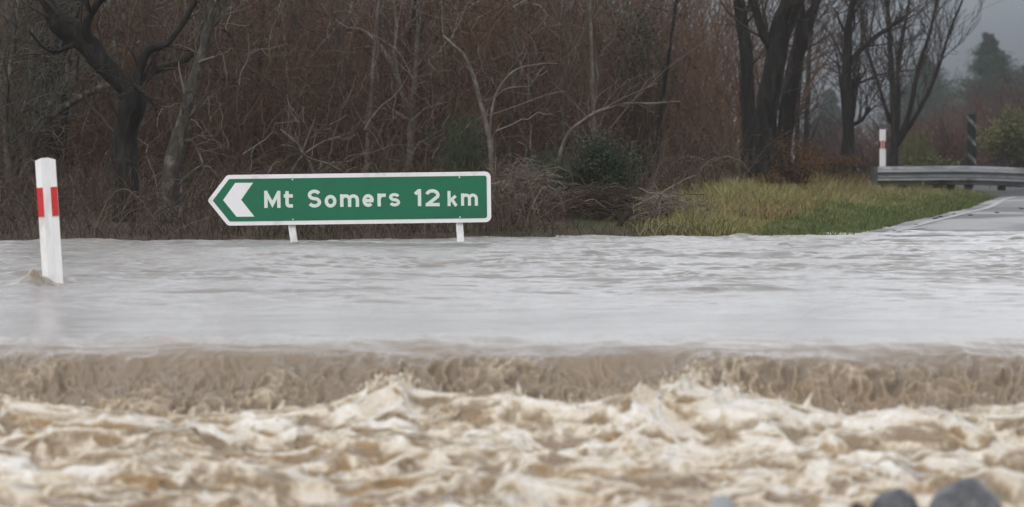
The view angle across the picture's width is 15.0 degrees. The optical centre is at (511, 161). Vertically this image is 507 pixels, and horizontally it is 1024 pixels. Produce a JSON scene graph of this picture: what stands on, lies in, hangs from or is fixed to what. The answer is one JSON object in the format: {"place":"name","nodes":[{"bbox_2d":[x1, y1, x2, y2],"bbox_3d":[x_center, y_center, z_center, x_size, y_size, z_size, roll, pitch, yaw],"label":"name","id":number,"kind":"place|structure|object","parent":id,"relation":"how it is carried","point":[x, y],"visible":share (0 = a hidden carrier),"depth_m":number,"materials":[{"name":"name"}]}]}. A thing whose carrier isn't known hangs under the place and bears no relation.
{"place":"outdoors","nodes":[
{"label":"outdoors","id":0,"kind":"place"},
{"bbox_2d":[0,208,731,240],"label":"bank grass","id":1,"kind":"structure","parent":0,"point":[155,233],"depth_m":30.83,"materials":[{"name":"plant"}]},
{"bbox_2d":[0,227,1023,506],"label":"flood water","id":2,"kind":"structure","parent":0,"point":[872,329],"depth_m":13.11,"materials":[{"name":"liquid"}]},
{"bbox_2d":[35,158,62,283],"bbox_3d":[-2.311,0.471,19.459,0.163,0.982,0.027,0,0,0],"label":"marker post","id":3,"kind":"object","parent":2,"relation":"in","point":[48,216],"visible":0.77,"depth_m":19.45,"materials":[{"name":"white plastic"}]},
{"bbox_2d":[208,172,490,241],"bbox_3d":[-1.225,0.545,29.340,2.136,0.940,0.100,0,0,0],"label":"road sign","id":4,"kind":"object","parent":2,"relation":"in","point":[291,201],"visible":1,"depth_m":29.29,"materials":[{"name":"green metal"}]},
{"bbox_2d":[0,360,1023,506],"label":"spray","id":5,"kind":"object","parent":2,"relation":"on","point":[807,404],"visible":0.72,"depth_m":11.70,"materials":[{"name":"liquid"}]},
{"bbox_2d":[707,495,734,506],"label":"river stone","id":6,"kind":"object","parent":2,"relation":"on","point":[721,501],"visible":1,"depth_m":8.69,"materials":[{"name":"white stone"}]},
{"bbox_2d":[850,502,863,506],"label":"river stone","id":7,"kind":"object","parent":2,"relation":"on","point":[855,504],"visible":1,"depth_m":8.64,"materials":[{"name":"grey stone"}]},
{"bbox_2d":[869,488,918,506],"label":"river stone","id":8,"kind":"object","parent":2,"relation":"on","point":[899,497],"visible":1,"depth_m":8.68,"materials":[{"name":"grey stone"}]},
{"bbox_2d":[929,477,1002,506],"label":"river stone","id":9,"kind":"object","parent":2,"relation":"on","point":[969,492],"visible":1,"depth_m":8.71,"materials":[{"name":"grey stone"}]},
{"bbox_2d":[0,146,1023,240],"bbox_3d":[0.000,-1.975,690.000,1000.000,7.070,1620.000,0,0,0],"label":"ground","id":10,"kind":"structure","parent":0,"point":[1009,191],"depth_m":31.54,"materials":[{"name":"brown soil"}]},
{"bbox_2d":[3,0,41,185],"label":"sapling","id":11,"kind":"object","parent":10,"relation":"on","point":[35,154],"visible":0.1,"depth_m":39.97,"materials":[{"name":"brown plant"}]},
{"bbox_2d":[4,0,93,201],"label":"bare tree","id":12,"kind":"object","parent":10,"relation":"on","point":[57,132],"visible":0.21,"depth_m":40.37,"materials":[{"name":"brown plant"}]},
{"bbox_2d":[0,0,127,203],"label":"bare tree","id":13,"kind":"object","parent":10,"relation":"on","point":[33,118],"visible":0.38,"depth_m":37.78,"materials":[{"name":"brown plant"}]},
{"bbox_2d":[0,0,130,204],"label":"bare tree","id":14,"kind":"object","parent":10,"relation":"on","point":[8,70],"visible":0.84,"depth_m":35.99,"materials":[{"name":"brown plant"}]},
{"bbox_2d":[0,0,188,205],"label":"lichened bough","id":15,"kind":"object","parent":10,"relation":"on","point":[74,100],"visible":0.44,"depth_m":37.17,"materials":[{"name":"grey plant"}]},
{"bbox_2d":[0,0,247,221],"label":"bare tree","id":16,"kind":"object","parent":10,"relation":"on","point":[70,31],"visible":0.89,"depth_m":32.54,"materials":[{"name":"brown plant"}]},
{"bbox_2d":[102,0,153,192],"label":"sapling","id":17,"kind":"object","parent":10,"relation":"on","point":[109,9],"visible":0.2,"depth_m":39.78,"materials":[{"name":"brown plant"}]},
{"bbox_2d":[106,0,180,199],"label":"sapling","id":18,"kind":"object","parent":10,"relation":"on","point":[161,95],"visible":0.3,"depth_m":41.92,"materials":[{"name":"brown plant"}]},
{"bbox_2d":[149,5,188,152],"bbox_3d":[-4.175,-2.195,45.158,1.367,5.904,0.688,0,0,0],"label":"sapling","id":19,"kind":"object","parent":10,"relation":"on","point":[170,89],"visible":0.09,"depth_m":45.08,"materials":[{"name":"brown plant"}]},
{"bbox_2d":[157,0,259,222],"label":"bare tree","id":20,"kind":"object","parent":10,"relation":"on","point":[175,150],"visible":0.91,"depth_m":32.26,"materials":[{"name":"brown plant"}]},
{"bbox_2d":[196,199,322,225],"bbox_3d":[-1.921,0.449,32.503,1.442,0.526,1.361,0,0,0],"label":"twig heap","id":21,"kind":"object","parent":10,"relation":"on","point":[219,218],"visible":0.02,"depth_m":32.40,"materials":[{"name":"brown plant"}]},
{"bbox_2d":[246,0,275,174],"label":"sapling","id":22,"kind":"object","parent":10,"relation":"on","point":[254,133],"visible":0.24,"depth_m":43.24,"materials":[{"name":"brown plant"}]},
{"bbox_2d":[267,0,310,173],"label":"sapling","id":23,"kind":"object","parent":10,"relation":"on","point":[284,37],"visible":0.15,"depth_m":45.10,"materials":[{"name":"brown plant"}]},
{"bbox_2d":[269,0,332,173],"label":"sapling","id":24,"kind":"object","parent":10,"relation":"on","point":[291,128],"visible":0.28,"depth_m":42.35,"materials":[{"name":"brown plant"}]},
{"bbox_2d":[266,96,383,173],"bbox_3d":[-1.664,-0.003,34.949,1.055,1.208,0.998,0,0,0],"label":"dead branch","id":25,"kind":"object","parent":10,"relation":"on","point":[300,150],"visible":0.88,"depth_m":34.99,"materials":[{"name":"wood"}]},
{"bbox_2d":[299,0,374,172],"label":"sapling","id":26,"kind":"object","parent":10,"relation":"on","point":[333,81],"visible":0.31,"depth_m":43.63,"materials":[{"name":"brown plant"}]},
{"bbox_2d":[320,1,354,132],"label":"sapling","id":27,"kind":"object","parent":10,"relation":"on","point":[337,48],"visible":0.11,"depth_m":46.81,"materials":[{"name":"brown plant"}]},
{"bbox_2d":[313,0,368,162],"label":"sapling","id":28,"kind":"object","parent":10,"relation":"on","point":[347,57],"visible":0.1,"depth_m":46.17,"materials":[{"name":"brown plant"}]},
{"bbox_2d":[0,145,683,239],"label":"bramble tangle","id":29,"kind":"object","parent":10,"relation":"on","point":[90,201],"visible":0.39,"depth_m":32.06,"materials":[{"name":"plant"}]},
{"bbox_2d":[301,0,387,157],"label":"sapling","id":30,"kind":"object","parent":10,"relation":"on","point":[337,63],"visible":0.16,"depth_m":44.72,"materials":[{"name":"brown plant"}]},
{"bbox_2d":[0,0,723,203],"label":"twig tangle","id":31,"kind":"object","parent":10,"relation":"on","point":[357,31],"visible":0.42,"depth_m":42.50,"materials":[{"name":"brown plant"}]},
{"bbox_2d":[339,0,392,172],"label":"sapling","id":32,"kind":"object","parent":10,"relation":"on","point":[376,12],"visible":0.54,"depth_m":40.66,"materials":[{"name":"brown plant"}]},
{"bbox_2d":[347,12,425,164],"bbox_3d":[-1.474,-2.194,45.052,1.485,6.202,0.871,0,0,-27],"label":"sapling","id":33,"kind":"object","parent":10,"relation":"on","point":[381,89],"visible":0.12,"depth_m":44.77,"materials":[{"name":"brown plant"}]},
{"bbox_2d":[336,0,445,172],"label":"bare tree","id":34,"kind":"object","parent":10,"relation":"on","point":[394,68],"visible":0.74,"depth_m":40.97,"materials":[{"name":"brown plant"}]},
{"bbox_2d":[0,108,802,203],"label":"bramble undergrowth","id":35,"kind":"object","parent":10,"relation":"on","point":[685,172],"visible":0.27,"depth_m":42.28,"materials":[{"name":"plant"}]},
{"bbox_2d":[362,3,444,158],"bbox_3d":[-1.207,-2.191,46.972,1.797,5.948,1.268,0,0,-34],"label":"sapling","id":36,"kind":"object","parent":10,"relation":"on","point":[400,50],"visible":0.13,"depth_m":46.80,"materials":[{"name":"brown plant"}]},
{"bbox_2d":[376,0,439,171],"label":"sapling","id":37,"kind":"object","parent":10,"relation":"on","point":[413,21],"visible":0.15,"depth_m":43.59,"materials":[{"name":"brown plant"}]},
{"bbox_2d":[409,0,449,168],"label":"sapling","id":38,"kind":"object","parent":10,"relation":"on","point":[431,71],"visible":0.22,"depth_m":46.01,"materials":[{"name":"brown plant"}]},
{"bbox_2d":[424,91,500,171],"bbox_3d":[-0.486,-0.110,37.999,0.752,1.163,0.630,0,0,0],"label":"broom shrub","id":39,"kind":"object","parent":10,"relation":"on","point":[455,155],"visible":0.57,"depth_m":37.95,"materials":[{"name":"plant"}]},
{"bbox_2d":[471,0,524,179],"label":"sapling","id":40,"kind":"object","parent":10,"relation":"on","point":[510,149],"visible":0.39,"depth_m":42.47,"materials":[{"name":"brown plant"}]},
{"bbox_2d":[0,0,999,198],"bbox_3d":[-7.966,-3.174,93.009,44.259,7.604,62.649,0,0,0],"label":"woodland","id":41,"kind":"object","parent":10,"relation":"on","point":[717,53],"visible":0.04,"depth_m":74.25,"materials":[{"name":"brown plant"}]},
{"bbox_2d":[443,30,589,206],"bbox_3d":[0.049,-0.189,36.126,1.288,2.104,0.661,0,0,-35],"label":"bare tree","id":42,"kind":"object","parent":10,"relation":"on","point":[487,126],"visible":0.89,"depth_m":35.99,"materials":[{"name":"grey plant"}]},
{"bbox_2d":[500,0,561,156],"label":"sapling","id":43,"kind":"object","parent":10,"relation":"on","point":[528,90],"visible":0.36,"depth_m":43.86,"materials":[{"name":"brown plant"}]},
{"bbox_2d":[509,0,556,157],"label":"sapling","id":44,"kind":"object","parent":10,"relation":"on","point":[531,76],"visible":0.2,"depth_m":45.77,"materials":[{"name":"brown plant"}]},
{"bbox_2d":[483,153,587,216],"bbox_3d":[0.257,0.281,33.972,1.406,0.719,1.268,0,0,-27],"label":"twig heap","id":45,"kind":"object","parent":10,"relation":"on","point":[521,175],"visible":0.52,"depth_m":33.84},
{"bbox_2d":[505,144,597,212],"bbox_3d":[0.364,0.172,34.605,0.956,0.662,0.900,0,0,39],"label":"broom shrub","id":46,"kind":"object","parent":10,"relation":"on","point":[550,165],"visible":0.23,"depth_m":34.45,"materials":[{"name":"green plant"}]},
{"bbox_2d":[542,0,598,162],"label":"sapling","id":47,"kind":"object","parent":10,"relation":"on","point":[567,92],"visible":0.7,"depth_m":41.85,"materials":[{"name":"brown plant"}]},
{"bbox_2d":[537,0,604,148],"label":"sapling","id":48,"kind":"object","parent":10,"relation":"on","point":[593,90],"visible":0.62,"depth_m":41.76,"materials":[{"name":"brown plant"}]},
{"bbox_2d":[538,176,653,222],"bbox_3d":[0.792,0.387,33.631,1.139,0.529,1.366,0,0,0],"label":"twig heap","id":49,"kind":"object","parent":10,"relation":"on","point":[613,203],"visible":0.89,"depth_m":33.35,"materials":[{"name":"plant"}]},
{"bbox_2d":[547,109,656,212],"bbox_3d":[0.817,0.019,34.513,0.940,0.985,0.767,0,0,-19],"label":"evergreen shrub","id":50,"kind":"object","parent":10,"relation":"on","point":[609,164],"visible":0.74,"depth_m":34.41,"materials":[{"name":"green plant"}]},
{"bbox_2d":[555,67,679,165],"bbox_3d":[0.990,-0.149,36.669,1.211,1.512,0.599,0,0,0],"label":"dead branch","id":51,"kind":"object","parent":10,"relation":"on","point":[593,114],"visible":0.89,"depth_m":36.79,"materials":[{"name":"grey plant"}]},
{"bbox_2d":[617,209,643,225],"bbox_3d":[0.992,0.559,32.595,0.238,0.327,0.061,0,0,5],"label":"snapped stick","id":52,"kind":"object","parent":10,"relation":"on","point":[625,216],"visible":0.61,"depth_m":32.58,"materials":[{"name":"wood"}]},
{"bbox_2d":[578,0,705,196],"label":"bare tree","id":53,"kind":"object","parent":10,"relation":"on","point":[644,95],"visible":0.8,"depth_m":46.94,"materials":[{"name":"brown plant"}]},
{"bbox_2d":[619,0,695,194],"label":"sapling","id":54,"kind":"object","parent":10,"relation":"on","point":[663,97],"visible":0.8,"depth_m":46.87,"materials":[{"name":"brown plant"}]},
{"bbox_2d":[613,176,720,225],"bbox_3d":[1.297,0.400,33.128,0.998,0.563,1.180,0,0,0],"label":"twig heap","id":55,"kind":"object","parent":10,"relation":"on","point":[660,199],"visible":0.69,"depth_m":33.03,"materials":[{"name":"plant"}]},
{"bbox_2d":[706,0,794,178],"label":"bare tree","id":56,"kind":"object","parent":10,"relation":"on","point":[746,93],"visible":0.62,"depth_m":53.93,"materials":[{"name":"brown plant"}]},
{"bbox_2d":[623,160,885,221],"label":"dry grass","id":57,"kind":"structure","parent":10,"relation":"on","point":[775,214],"depth_m":40.38,"materials":[{"name":"plant"}]},
{"bbox_2d":[746,170,797,186],"bbox_3d":[3.095,0.238,46.016,0.698,0.289,0.569,0,0,0],"label":"rust shrub","id":58,"kind":"object","parent":10,"relation":"on","point":[769,177],"visible":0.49,"depth_m":45.95,"materials":[{"name":"brown plant"}]},
{"bbox_2d":[700,0,844,181],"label":"bare tree","id":59,"kind":"object","parent":10,"relation":"on","point":[775,40],"visible":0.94,"depth_m":49.87,"materials":[{"name":"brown plant"}]},
{"bbox_2d":[754,126,836,186],"bbox_3d":[3.414,-0.042,46.959,1.046,0.814,0.643,0,0,10],"label":"rust shrub","id":60,"kind":"object","parent":10,"relation":"on","point":[789,169],"visible":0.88,"depth_m":46.93,"materials":[{"name":"brown plant"}]},
{"bbox_2d":[763,0,838,175],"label":"bare tree","id":61,"kind":"object","parent":10,"relation":"on","point":[787,109],"visible":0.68,"depth_m":51.42,"materials":[{"name":"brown plant"}]},
{"bbox_2d":[749,0,864,162],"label":"bare tree","id":62,"kind":"object","parent":10,"relation":"on","point":[797,131],"visible":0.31,"depth_m":81.99,"materials":[{"name":"brown plant"}]},
{"bbox_2d":[622,169,997,236],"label":"verge grass","id":63,"kind":"structure","parent":10,"relation":"on","point":[740,225],"depth_m":38.88,"materials":[{"name":"green plant"}]},
{"bbox_2d":[737,0,895,168],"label":"bare tree","id":64,"kind":"object","parent":10,"relation":"on","point":[806,134],"visible":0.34,"depth_m":83.95,"materials":[{"name":"brown plant"}]},
{"bbox_2d":[791,88,860,157],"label":"pine tree","id":65,"kind":"object","parent":10,"relation":"on","point":[835,108],"visible":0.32,"depth_m":259.63,"materials":[{"name":"green plant"}]},
{"bbox_2d":[796,152,871,181],"bbox_3d":[4.475,0.134,54.996,1.363,0.580,0.932,0,0,-20],"label":"rust shrub","id":66,"kind":"object","parent":10,"relation":"on","point":[834,163],"visible":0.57,"depth_m":54.97,"materials":[{"name":"brown plant"}]},
{"bbox_2d":[791,105,887,174],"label":"willow bush","id":67,"kind":"object","parent":10,"relation":"on","point":[829,134],"visible":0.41,"depth_m":124.75,"materials":[{"name":"plant"}]},
{"bbox_2d":[811,121,940,179],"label":"willow bush","id":68,"kind":"object","parent":10,"relation":"on","point":[865,167],"visible":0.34,"depth_m":111.88,"materials":[{"name":"brown plant"}]},
{"bbox_2d":[806,0,958,181],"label":"bare tree","id":69,"kind":"object","parent":10,"relation":"on","point":[849,82],"visible":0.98,"depth_m":59.98,"materials":[{"name":"brown plant"}]},
{"bbox_2d":[879,129,885,185],"bbox_3d":[5.927,-0.017,62.058,0.099,1.000,0.024,0,0,0],"label":"marker post","id":70,"kind":"object","parent":10,"relation":"on","point":[882,150],"visible":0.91,"depth_m":62.05,"materials":[{"name":"white plastic"}]},
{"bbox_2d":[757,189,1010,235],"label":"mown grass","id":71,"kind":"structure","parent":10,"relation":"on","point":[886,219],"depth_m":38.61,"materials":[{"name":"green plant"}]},
{"bbox_2d":[837,97,963,162],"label":"willow bush","id":72,"kind":"object","parent":10,"relation":"on","point":[884,119],"visible":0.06,"depth_m":159.78,"materials":[{"name":"brown plant"}]},
{"bbox_2d":[840,53,966,140],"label":"pine tree","id":73,"kind":"object","parent":10,"relation":"on","point":[922,89],"visible":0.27,"depth_m":234.18,"materials":[{"name":"green plant"}]},
{"bbox_2d":[842,0,983,187],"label":"bare tree","id":74,"kind":"object","parent":10,"relation":"on","point":[898,134],"visible":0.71,"depth_m":71.97,"materials":[{"name":"brown plant"}]},
{"bbox_2d":[898,119,939,187],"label":"broom shrub","id":75,"kind":"object","parent":10,"relation":"on","point":[921,151],"visible":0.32,"depth_m":75.90,"materials":[{"name":"green plant"}]},
{"bbox_2d":[864,104,1009,166],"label":"willow bush","id":76,"kind":"object","parent":10,"relation":"on","point":[946,148],"visible":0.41,"depth_m":99.83,"materials":[{"name":"plant"}]},
{"bbox_2d":[898,152,984,187],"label":"roadside bush","id":77,"kind":"object","parent":10,"relation":"on","point":[931,161],"visible":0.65,"depth_m":73.86,"materials":[{"name":"green plant"}]},
{"bbox_2d":[871,166,1023,190],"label":"guard rail","id":78,"kind":"object","parent":10,"relation":"on","point":[1000,178],"visible":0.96,"depth_m":61.84,"materials":[{"name":"metal"}]},
{"bbox_2d":[885,80,1023,166],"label":"willow bush","id":79,"kind":"object","parent":10,"relation":"on","point":[958,106],"visible":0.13,"depth_m":149.96,"materials":[{"name":"plant"}]},
{"bbox_2d":[901,32,1023,141],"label":"pine tree","id":80,"kind":"object","parent":10,"relation":"on","point":[991,57],"visible":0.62,"depth_m":214.44,"materials":[{"name":"green plant"}]},
{"bbox_2d":[967,114,975,187],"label":"hazard marker","id":81,"kind":"object","parent":10,"relation":"on","point":[971,139],"visible":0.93,"depth_m":69.98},
{"bbox_2d":[933,67,1023,166],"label":"willow bush","id":82,"kind":"object","parent":10,"relation":"on","point":[1001,98],"visible":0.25,"depth_m":117.66,"materials":[{"name":"plant"}]},
{"bbox_2d":[962,92,1023,187],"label":"roadside bush","id":83,"kind":"object","parent":10,"relation":"on","point":[1010,134],"visible":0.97,"depth_m":77.89,"materials":[{"name":"green plant"}]},
{"bbox_2d":[994,64,1023,115],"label":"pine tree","id":84,"kind":"object","parent":10,"relation":"on","point":[1018,85],"visible":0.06,"depth_m":229.70,"materials":[{"name":"green plant"}]},
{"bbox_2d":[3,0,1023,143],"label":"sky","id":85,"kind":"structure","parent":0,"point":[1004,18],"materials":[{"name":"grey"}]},
{"bbox_2d":[869,196,1023,236],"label":"road","id":86,"kind":"structure","parent":0,"point":[1009,216],"depth_m":37.95,"materials":[{"name":"grey asphalt"}]},
{"bbox_2d":[876,196,1021,236],"bbox_3d":[6.230,0.576,48.501,3.992,0.081,34.214,0,0,17],"label":"road edge line","id":87,"kind":"object","parent":86,"relation":"on","point":[955,215],"visible":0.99,"depth_m":40.03,"materials":[{"name":"paint"}]},
{"bbox_2d":[892,208,1023,230],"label":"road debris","id":88,"kind":"object","parent":86,"relation":"on","point":[953,213],"visible":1,"depth_m":40.58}
]}

